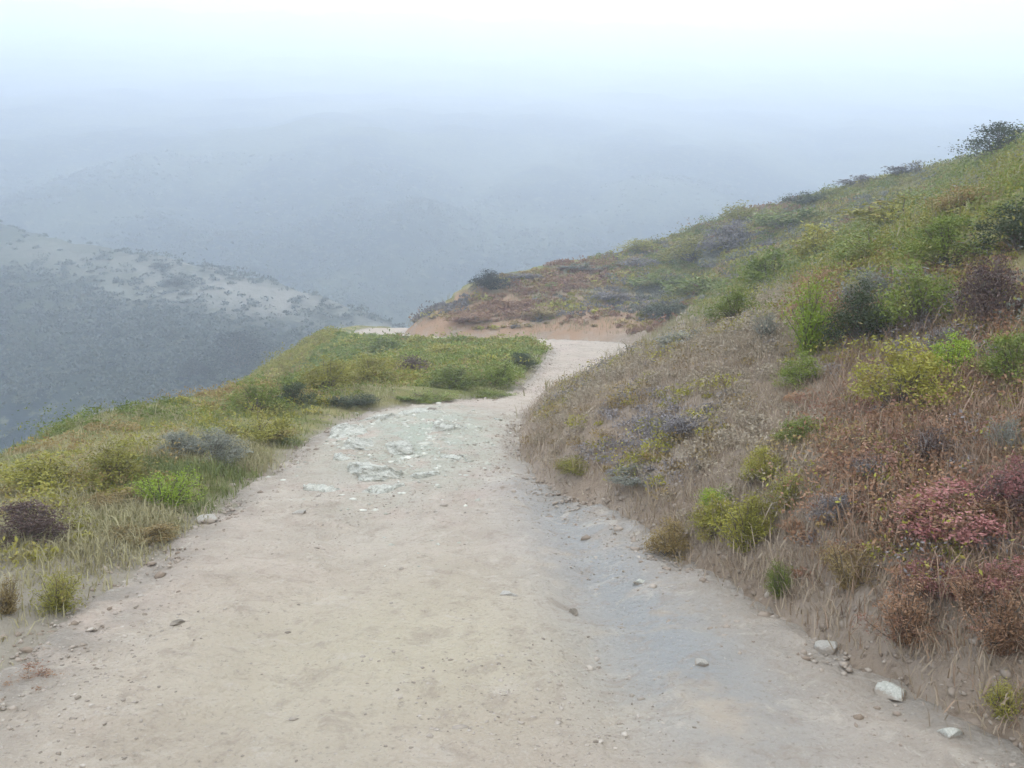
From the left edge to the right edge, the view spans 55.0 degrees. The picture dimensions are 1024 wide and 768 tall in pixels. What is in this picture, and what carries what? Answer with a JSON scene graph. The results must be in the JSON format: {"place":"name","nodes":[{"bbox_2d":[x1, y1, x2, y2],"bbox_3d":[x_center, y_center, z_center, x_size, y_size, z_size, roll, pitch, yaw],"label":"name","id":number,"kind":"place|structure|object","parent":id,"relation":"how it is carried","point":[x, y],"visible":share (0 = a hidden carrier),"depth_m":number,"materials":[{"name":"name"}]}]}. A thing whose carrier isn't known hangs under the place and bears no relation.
{"place":"outdoors","nodes":[
{"label":"outdoors","id":0,"kind":"place"},
{"bbox_2d":[0,342,550,668],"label":"verge grass","id":1,"kind":"structure","parent":0,"point":[98,541],"depth_m":6.00,"materials":[{"name":"plant"}]},
{"bbox_2d":[0,342,917,767],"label":"gravel","id":2,"kind":"structure","parent":0,"point":[558,722],"depth_m":4.07,"materials":[{"name":"beige gravel"}]},
{"bbox_2d":[0,1,1023,455],"bbox_3d":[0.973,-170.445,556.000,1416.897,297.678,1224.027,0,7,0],"label":"hills","id":3,"kind":"structure","parent":0,"point":[538,107],"depth_m":322.14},
{"bbox_2d":[0,149,766,437],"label":"distant brush","id":4,"kind":"object","parent":3,"relation":"on","point":[110,343],"visible":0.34,"depth_m":109.47,"materials":[{"name":"grey plant"}]},
{"bbox_2d":[0,328,1023,767],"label":"trail","id":5,"kind":"object","parent":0,"point":[218,694],"visible":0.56,"depth_m":4.13,"materials":[{"name":"beige soil"}]},
{"bbox_2d":[0,347,568,728],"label":"crumbled earth","id":6,"kind":"structure","parent":5,"relation":"on","point":[26,649],"depth_m":5.33,"materials":[{"name":"soil"}]},
{"bbox_2d":[328,423,367,437],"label":"bedrock slab","id":7,"kind":"structure","parent":5,"relation":"on","point":[343,430],"depth_m":9.38,"materials":[{"name":"grey stone"}]},
{"bbox_2d":[342,437,373,449],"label":"bedrock slab","id":8,"kind":"structure","parent":5,"relation":"on","point":[355,443],"depth_m":8.49,"materials":[{"name":"grey stone"}]},
{"bbox_2d":[347,462,403,481],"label":"bedrock slab","id":9,"kind":"structure","parent":5,"relation":"on","point":[366,471],"depth_m":7.50,"materials":[{"name":"grey stone"}]},
{"bbox_2d":[265,402,516,566],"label":"rock chips","id":10,"kind":"object","parent":5,"relation":"on","point":[407,457],"visible":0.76,"depth_m":8.74,"materials":[{"name":"grey stone"}]},
{"bbox_2d":[385,440,414,454],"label":"bedrock slab","id":11,"kind":"structure","parent":5,"relation":"on","point":[405,447],"depth_m":8.43,"materials":[{"name":"grey stone"}]},
{"bbox_2d":[463,336,1023,767],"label":"crumbled earth","id":12,"kind":"structure","parent":5,"relation":"on","point":[1003,672],"depth_m":4.52,"materials":[{"name":"soil"}]},
{"bbox_2d":[874,681,905,701],"bbox_3d":[1.421,1.167,3.702,0.115,0.070,0.094,4,8,28],"label":"rock","id":13,"kind":"object","parent":5,"relation":"on","point":[888,690],"visible":0.84,"depth_m":3.69,"materials":[{"name":"stone"}]},
{"bbox_2d":[0,176,1023,754],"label":"hillside","id":14,"kind":"structure","parent":0,"point":[872,660],"depth_m":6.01,"materials":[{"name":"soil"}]},
{"bbox_2d":[0,571,24,614],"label":"shrub","id":15,"kind":"object","parent":14,"relation":"on","point":[7,604],"visible":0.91,"depth_m":4.45,"materials":[{"name":"brown plant"}]},
{"bbox_2d":[0,449,91,497],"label":"shrub","id":16,"kind":"object","parent":14,"relation":"on","point":[37,471],"visible":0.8,"depth_m":6.92,"materials":[{"name":"green plant"}]},
{"bbox_2d":[0,497,93,549],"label":"shrub","id":17,"kind":"object","parent":14,"relation":"on","point":[40,525],"visible":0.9,"depth_m":5.46,"materials":[{"name":"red plant"}]},
{"bbox_2d":[16,564,89,616],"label":"shrub","id":18,"kind":"object","parent":14,"relation":"on","point":[58,597],"visible":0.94,"depth_m":4.58,"materials":[{"name":"green plant"}]},
{"bbox_2d":[57,428,162,493],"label":"shrub","id":19,"kind":"object","parent":14,"relation":"on","point":[119,460],"visible":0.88,"depth_m":6.83,"materials":[{"name":"green plant"}]},
{"bbox_2d":[73,482,147,510],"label":"shrub","id":20,"kind":"object","parent":14,"relation":"on","point":[101,497],"visible":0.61,"depth_m":6.36,"materials":[{"name":"green plant"}]},
{"bbox_2d":[98,518,182,545],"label":"shrub","id":21,"kind":"object","parent":14,"relation":"on","point":[154,532],"visible":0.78,"depth_m":5.74,"materials":[{"name":"green plant"}]},
{"bbox_2d":[125,464,208,508],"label":"shrub","id":22,"kind":"object","parent":14,"relation":"on","point":[162,490],"visible":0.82,"depth_m":6.41,"materials":[{"name":"green plant"}]},
{"bbox_2d":[154,429,202,457],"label":"shrub","id":23,"kind":"object","parent":14,"relation":"on","point":[172,438],"visible":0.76,"depth_m":7.80,"materials":[{"name":"grey plant"}]},
{"bbox_2d":[180,425,253,465],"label":"shrub","id":24,"kind":"object","parent":14,"relation":"on","point":[220,442],"visible":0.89,"depth_m":7.76,"materials":[{"name":"grey plant"}]},
{"bbox_2d":[0,332,507,515],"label":"ochre scrub","id":25,"kind":"object","parent":14,"relation":"on","point":[134,426],"visible":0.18,"depth_m":9.51,"materials":[{"name":"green plant"}]},
{"bbox_2d":[218,373,299,416],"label":"shrub","id":26,"kind":"object","parent":14,"relation":"on","point":[252,395],"visible":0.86,"depth_m":10.73,"materials":[{"name":"green plant"}]},
{"bbox_2d":[220,404,302,444],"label":"shrub","id":27,"kind":"object","parent":14,"relation":"on","point":[267,434],"visible":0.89,"depth_m":8.90,"materials":[{"name":"green plant"}]},
{"bbox_2d":[0,327,531,570],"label":"olive scrub","id":28,"kind":"object","parent":14,"relation":"on","point":[207,419],"visible":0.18,"depth_m":9.37,"materials":[{"name":"green plant"}]},
{"bbox_2d":[0,335,539,456],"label":"green scrub","id":29,"kind":"object","parent":14,"relation":"on","point":[64,424],"visible":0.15,"depth_m":11.21,"materials":[{"name":"green plant"}]},
{"bbox_2d":[1,348,545,516],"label":"green grass","id":30,"kind":"structure","parent":14,"relation":"on","point":[173,467],"depth_m":7.41,"materials":[{"name":"green plant"}]},
{"bbox_2d":[262,380,322,405],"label":"shrub","id":31,"kind":"object","parent":14,"relation":"on","point":[292,390],"visible":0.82,"depth_m":11.22,"materials":[{"name":"green plant"}]},
{"bbox_2d":[290,352,367,392],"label":"shrub","id":32,"kind":"object","parent":14,"relation":"on","point":[329,374],"visible":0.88,"depth_m":12.56,"materials":[{"name":"green plant"}]},
{"bbox_2d":[319,392,383,408],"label":"shrub","id":33,"kind":"object","parent":14,"relation":"on","point":[357,402],"visible":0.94,"depth_m":11.46,"materials":[{"name":"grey plant"}]},
{"bbox_2d":[340,349,403,383],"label":"shrub","id":34,"kind":"object","parent":14,"relation":"on","point":[365,365],"visible":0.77,"depth_m":14.78,"materials":[{"name":"green plant"}]},
{"bbox_2d":[358,334,405,352],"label":"shrub","id":35,"kind":"object","parent":14,"relation":"on","point":[388,339],"visible":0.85,"depth_m":27.41,"materials":[{"name":"green plant"}]},
{"bbox_2d":[232,325,552,386],"bbox_3d":[-4.090,0.000,24.845,10.368,3.136,21.991,0,7,0],"label":"olive scrub","id":36,"kind":"object","parent":14,"relation":"on","point":[315,339],"visible":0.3,"depth_m":28.81,"materials":[{"name":"green plant"}]},
{"bbox_2d":[246,324,550,387],"bbox_3d":[-4.164,0.051,25.172,10.388,3.396,22.428,0,7,0],"label":"green scrub","id":37,"kind":"object","parent":14,"relation":"on","point":[331,350],"visible":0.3,"depth_m":22.75,"materials":[{"name":"green plant"}]},
{"bbox_2d":[395,389,459,404],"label":"shrub","id":38,"kind":"object","parent":14,"relation":"on","point":[426,398],"visible":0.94,"depth_m":12.28,"materials":[{"name":"green plant"}]},
{"bbox_2d":[420,363,486,388],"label":"shrub","id":39,"kind":"object","parent":14,"relation":"on","point":[452,380],"visible":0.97,"depth_m":13.40,"materials":[{"name":"green plant"}]},
{"bbox_2d":[467,268,513,289],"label":"shrub","id":40,"kind":"object","parent":14,"relation":"on","point":[491,281],"visible":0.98,"depth_m":37.27,"materials":[{"name":"grey plant"}]},
{"bbox_2d":[474,357,525,389],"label":"shrub","id":41,"kind":"object","parent":14,"relation":"on","point":[498,377],"visible":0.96,"depth_m":14.14,"materials":[{"name":"green plant"}]},
{"bbox_2d":[549,451,589,475],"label":"shrub","id":42,"kind":"object","parent":14,"relation":"on","point":[569,463],"visible":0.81,"depth_m":7.17,"materials":[{"name":"green plant"}]},
{"bbox_2d":[602,463,663,488],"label":"shrub","id":43,"kind":"object","parent":14,"relation":"on","point":[626,481],"visible":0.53,"depth_m":6.51,"materials":[{"name":"grey plant"}]},
{"bbox_2d":[409,197,857,328],"bbox_3d":[4.118,-4.468,35.157,16.253,5.187,18.736,0,7,0],"label":"mauve scrub","id":44,"kind":"object","parent":14,"relation":"on","point":[464,303],"visible":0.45,"depth_m":35.90,"materials":[{"name":"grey plant"}]},
{"bbox_2d":[412,197,866,329],"bbox_3d":[3.943,-4.429,35.198,16.313,5.196,19.236,0,7,0],"label":"olive scrub","id":45,"kind":"object","parent":14,"relation":"on","point":[597,309],"visible":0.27,"depth_m":34.47,"materials":[{"name":"green plant"}]},
{"bbox_2d":[622,267,689,287],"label":"shrub","id":46,"kind":"object","parent":14,"relation":"on","point":[649,282],"visible":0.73,"depth_m":36.63,"materials":[{"name":"green plant"}]},
{"bbox_2d":[631,300,688,315],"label":"shrub","id":47,"kind":"object","parent":14,"relation":"on","point":[662,310],"visible":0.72,"depth_m":32.01,"materials":[{"name":"grey plant"}]},
{"bbox_2d":[642,515,697,563],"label":"shrub","id":48,"kind":"object","parent":14,"relation":"on","point":[672,541],"visible":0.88,"depth_m":5.53,"materials":[{"name":"brown plant"}]},
{"bbox_2d":[408,185,933,333],"bbox_3d":[3.992,-4.544,35.782,16.707,5.468,20.393,0,7,0],"label":"rusty scrub","id":49,"kind":"object","parent":14,"relation":"on","point":[511,307],"visible":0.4,"depth_m":36.65,"materials":[{"name":"brown plant"}]},
{"bbox_2d":[521,280,826,535],"bbox_3d":[1.531,-0.146,8.076,2.916,1.385,6.229,0,7,0],"label":"tan scrub","id":50,"kind":"object","parent":14,"relation":"on","point":[710,341],"visible":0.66,"depth_m":7.56,"materials":[{"name":"brown plant"}]},
{"bbox_2d":[411,176,941,329],"bbox_3d":[4.048,-4.313,35.066,16.837,4.986,19.078,0,7,0],"label":"ochre scrub","id":51,"kind":"object","parent":14,"relation":"on","point":[597,284],"visible":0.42,"depth_m":36.39,"materials":[{"name":"brown plant"}]},
{"bbox_2d":[649,233,707,262],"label":"shrub","id":52,"kind":"object","parent":14,"relation":"on","point":[689,243],"visible":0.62,"depth_m":39.93,"materials":[{"name":"green plant"}]},
{"bbox_2d":[648,405,710,436],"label":"shrub","id":53,"kind":"object","parent":14,"relation":"on","point":[673,421],"visible":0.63,"depth_m":6.65,"materials":[{"name":"grey plant"}]},
{"bbox_2d":[659,273,724,296],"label":"shrub","id":54,"kind":"object","parent":14,"relation":"on","point":[684,287],"visible":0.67,"depth_m":29.87,"materials":[{"name":"green plant"}]},
{"bbox_2d":[684,489,735,542],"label":"shrub","id":55,"kind":"object","parent":14,"relation":"on","point":[707,516],"visible":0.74,"depth_m":5.41,"materials":[{"name":"green plant"}]},
{"bbox_2d":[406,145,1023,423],"bbox_3d":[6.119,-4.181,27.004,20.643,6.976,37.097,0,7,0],"label":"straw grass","id":56,"kind":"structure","parent":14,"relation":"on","point":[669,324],"depth_m":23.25,"materials":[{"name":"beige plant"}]},
{"bbox_2d":[693,217,755,250],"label":"shrub","id":57,"kind":"object","parent":14,"relation":"on","point":[733,236],"visible":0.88,"depth_m":34.57,"materials":[{"name":"grey plant"}]},
{"bbox_2d":[696,284,763,323],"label":"shrub","id":58,"kind":"object","parent":14,"relation":"on","point":[738,296],"visible":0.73,"depth_m":9.26,"materials":[{"name":"green plant"}]},
{"bbox_2d":[716,199,761,223],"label":"shrub","id":59,"kind":"object","parent":14,"relation":"on","point":[735,214],"visible":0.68,"depth_m":39.59,"materials":[{"name":"green plant"}]},
{"bbox_2d":[703,488,780,553],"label":"shrub","id":60,"kind":"object","parent":14,"relation":"on","point":[737,542],"visible":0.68,"depth_m":5.10,"materials":[{"name":"green plant"}]},
{"bbox_2d":[726,490,779,540],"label":"shrub","id":61,"kind":"object","parent":14,"relation":"on","point":[765,522],"visible":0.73,"depth_m":5.08,"materials":[{"name":"green plant"}]},
{"bbox_2d":[736,445,787,480],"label":"shrub","id":62,"kind":"object","parent":14,"relation":"on","point":[758,465],"visible":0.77,"depth_m":5.50,"materials":[{"name":"green plant"}]},
{"bbox_2d":[722,243,808,290],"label":"shrub","id":63,"kind":"object","parent":14,"relation":"on","point":[762,265],"visible":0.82,"depth_m":16.76,"materials":[{"name":"green plant"}]},
{"bbox_2d":[751,312,782,336],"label":"shrub","id":64,"kind":"object","parent":14,"relation":"on","point":[767,323],"visible":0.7,"depth_m":7.73,"materials":[{"name":"grey plant"}]},
{"bbox_2d":[520,239,1023,545],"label":"ochre scrub","id":65,"kind":"object","parent":14,"relation":"on","point":[711,436],"visible":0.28,"depth_m":6.58,"materials":[{"name":"brown plant"}]},
{"bbox_2d":[532,130,1023,333],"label":"olive scrub","id":66,"kind":"object","parent":14,"relation":"on","point":[823,206],"visible":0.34,"depth_m":20.58,"materials":[{"name":"green plant"}]},
{"bbox_2d":[533,252,1023,587],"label":"olive scrub","id":67,"kind":"object","parent":14,"relation":"on","point":[686,392],"visible":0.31,"depth_m":6.62,"materials":[{"name":"green plant"}]},
{"bbox_2d":[534,122,1023,318],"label":"green scrub","id":68,"kind":"object","parent":14,"relation":"on","point":[938,182],"visible":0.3,"depth_m":20.34,"materials":[{"name":"green plant"}]},
{"bbox_2d":[764,556,793,598],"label":"shrub","id":69,"kind":"object","parent":14,"relation":"on","point":[775,581],"visible":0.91,"depth_m":4.64,"materials":[{"name":"green plant"}]},
{"bbox_2d":[536,267,1023,586],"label":"mauve scrub","id":70,"kind":"object","parent":14,"relation":"on","point":[608,414],"visible":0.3,"depth_m":6.84,"materials":[{"name":"grey plant"}]},
{"bbox_2d":[742,203,829,230],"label":"shrub","id":71,"kind":"object","parent":14,"relation":"on","point":[777,221],"visible":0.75,"depth_m":33.92,"materials":[{"name":"green plant"}]},
{"bbox_2d":[553,145,1023,351],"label":"sage scrub","id":72,"kind":"object","parent":14,"relation":"on","point":[655,291],"visible":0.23,"depth_m":32.62,"materials":[{"name":"green plant"}]},
{"bbox_2d":[760,469,822,509],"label":"shrub","id":73,"kind":"object","parent":14,"relation":"on","point":[794,490],"visible":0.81,"depth_m":5.13,"materials":[{"name":"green plant"}]},
{"bbox_2d":[769,413,826,445],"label":"shrub","id":74,"kind":"object","parent":14,"relation":"on","point":[799,432],"visible":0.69,"depth_m":5.74,"materials":[{"name":"green plant"}]},
{"bbox_2d":[768,348,837,389],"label":"shrub","id":75,"kind":"object","parent":14,"relation":"on","point":[799,368],"visible":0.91,"depth_m":6.62,"materials":[{"name":"green plant"}]},
{"bbox_2d":[776,263,846,356],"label":"shrub","id":76,"kind":"object","parent":14,"relation":"on","point":[808,330],"visible":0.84,"depth_m":7.05,"materials":[{"name":"green plant"}]},
{"bbox_2d":[785,219,844,261],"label":"shrub","id":77,"kind":"object","parent":14,"relation":"on","point":[811,238],"visible":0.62,"depth_m":17.66,"materials":[{"name":"green plant"}]},
{"bbox_2d":[813,640,839,654],"bbox_3d":[1.324,1.129,4.141,0.107,0.095,0.098,-2,-2,26],"label":"rock","id":78,"kind":"object","parent":14,"relation":"on","point":[823,647],"visible":0.76,"depth_m":4.11,"materials":[{"name":"grey stone"}]},
{"bbox_2d":[795,490,861,523],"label":"shrub","id":79,"kind":"object","parent":14,"relation":"on","point":[825,502],"visible":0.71,"depth_m":4.72,"materials":[{"name":"grey plant"}]},
{"bbox_2d":[816,539,894,590],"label":"shrub","id":80,"kind":"object","parent":14,"relation":"on","point":[839,568],"visible":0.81,"depth_m":4.32,"materials":[{"name":"brown plant"}]},
{"bbox_2d":[812,277,900,348],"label":"shrub","id":81,"kind":"object","parent":14,"relation":"on","point":[866,298],"visible":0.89,"depth_m":6.84,"materials":[{"name":"green plant"}]},
{"bbox_2d":[823,224,904,262],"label":"shrub","id":82,"kind":"object","parent":14,"relation":"on","point":[850,237],"visible":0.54,"depth_m":9.43,"materials":[{"name":"green plant"}]},
{"bbox_2d":[833,269,898,302],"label":"shrub","id":83,"kind":"object","parent":14,"relation":"on","point":[871,280],"visible":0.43,"depth_m":7.46,"materials":[{"name":"grey plant"}]},
{"bbox_2d":[836,193,927,222],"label":"shrub","id":84,"kind":"object","parent":14,"relation":"on","point":[869,213],"visible":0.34,"depth_m":15.43,"materials":[{"name":"green plant"}]},
{"bbox_2d":[752,227,1023,729],"bbox_3d":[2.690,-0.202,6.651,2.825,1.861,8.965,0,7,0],"label":"rusty scrub","id":85,"kind":"object","parent":14,"relation":"on","point":[870,414],"visible":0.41,"depth_m":4.96,"materials":[{"name":"brown plant"}]},
{"bbox_2d":[851,560,954,648],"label":"shrub","id":86,"kind":"object","parent":14,"relation":"on","point":[898,608],"visible":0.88,"depth_m":3.85,"materials":[{"name":"red plant"}]},
{"bbox_2d":[839,322,973,416],"bbox_3d":[2.257,-0.055,5.481,0.586,0.568,0.794,-4,8,-29],"label":"shrub","id":87,"kind":"object","parent":14,"relation":"on","point":[902,374],"visible":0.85,"depth_m":5.48,"materials":[{"name":"green plant"}]},
{"bbox_2d":[864,258,967,329],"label":"shrub","id":88,"kind":"object","parent":14,"relation":"on","point":[913,302],"visible":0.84,"depth_m":6.69,"materials":[{"name":"green plant"}]},
{"bbox_2d":[892,423,974,463],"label":"shrub","id":89,"kind":"object","parent":14,"relation":"on","point":[927,444],"visible":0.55,"depth_m":4.76,"materials":[{"name":"red plant"}]},
{"bbox_2d":[878,207,1002,269],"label":"shrub","id":90,"kind":"object","parent":14,"relation":"on","point":[937,248],"visible":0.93,"depth_m":7.48,"materials":[{"name":"green plant"}]},
{"bbox_2d":[899,549,983,601],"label":"shrub","id":91,"kind":"object","parent":14,"relation":"on","point":[932,580],"visible":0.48,"depth_m":3.92,"materials":[{"name":"brown plant"}]},
{"bbox_2d":[911,328,983,377],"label":"shrub","id":92,"kind":"object","parent":14,"relation":"on","point":[962,344],"visible":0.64,"depth_m":5.75,"materials":[{"name":"green plant"}]},
{"bbox_2d":[875,475,1023,550],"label":"shrub","id":93,"kind":"object","parent":14,"relation":"on","point":[921,506],"visible":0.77,"depth_m":4.13,"materials":[{"name":"red plant"}]},
{"bbox_2d":[904,183,1005,212],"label":"shrub","id":94,"kind":"object","parent":14,"relation":"on","point":[943,200],"visible":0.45,"depth_m":9.38,"materials":[{"name":"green plant"}]},
{"bbox_2d":[942,564,1011,616],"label":"shrub","id":95,"kind":"object","parent":14,"relation":"on","point":[969,591],"visible":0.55,"depth_m":3.74,"materials":[{"name":"brown plant"}]},
{"bbox_2d":[938,119,1023,160],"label":"shrub","id":96,"kind":"object","parent":14,"relation":"on","point":[1003,129],"visible":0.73,"depth_m":21.86,"materials":[{"name":"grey plant"}]},
{"bbox_2d":[949,242,1023,324],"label":"shrub","id":97,"kind":"object","parent":14,"relation":"on","point":[982,272],"visible":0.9,"depth_m":6.26,"materials":[{"name":"red plant"}]},
{"bbox_2d":[952,573,1023,657],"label":"shrub","id":98,"kind":"object","parent":14,"relation":"on","point":[998,630],"visible":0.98,"depth_m":3.54,"materials":[{"name":"red plant"}]},
{"bbox_2d":[954,195,1023,251],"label":"shrub","id":99,"kind":"object","parent":14,"relation":"on","point":[1006,227],"visible":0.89,"depth_m":7.19,"materials":[{"name":"green plant"}]},
{"bbox_2d":[961,553,1023,600],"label":"shrub","id":100,"kind":"object","parent":14,"relation":"on","point":[994,581],"visible":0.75,"depth_m":3.71,"materials":[{"name":"red plant"}]},
{"bbox_2d":[962,447,1023,523],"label":"shrub","id":101,"kind":"object","parent":14,"relation":"on","point":[1003,483],"visible":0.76,"depth_m":4.10,"materials":[{"name":"red plant"}]},
{"bbox_2d":[969,326,1023,389],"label":"shrub","id":102,"kind":"object","parent":14,"relation":"on","point":[1007,346],"visible":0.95,"depth_m":5.31,"materials":[{"name":"green plant"}]},
{"bbox_2d":[979,676,1022,722],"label":"shrub","id":103,"kind":"object","parent":14,"relation":"on","point":[999,708],"visible":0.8,"depth_m":3.37,"materials":[{"name":"green plant"}]},
{"bbox_2d":[981,411,1023,454],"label":"shrub","id":104,"kind":"object","parent":14,"relation":"on","point":[1008,425],"visible":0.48,"depth_m":4.57,"materials":[{"name":"grey plant"}]},
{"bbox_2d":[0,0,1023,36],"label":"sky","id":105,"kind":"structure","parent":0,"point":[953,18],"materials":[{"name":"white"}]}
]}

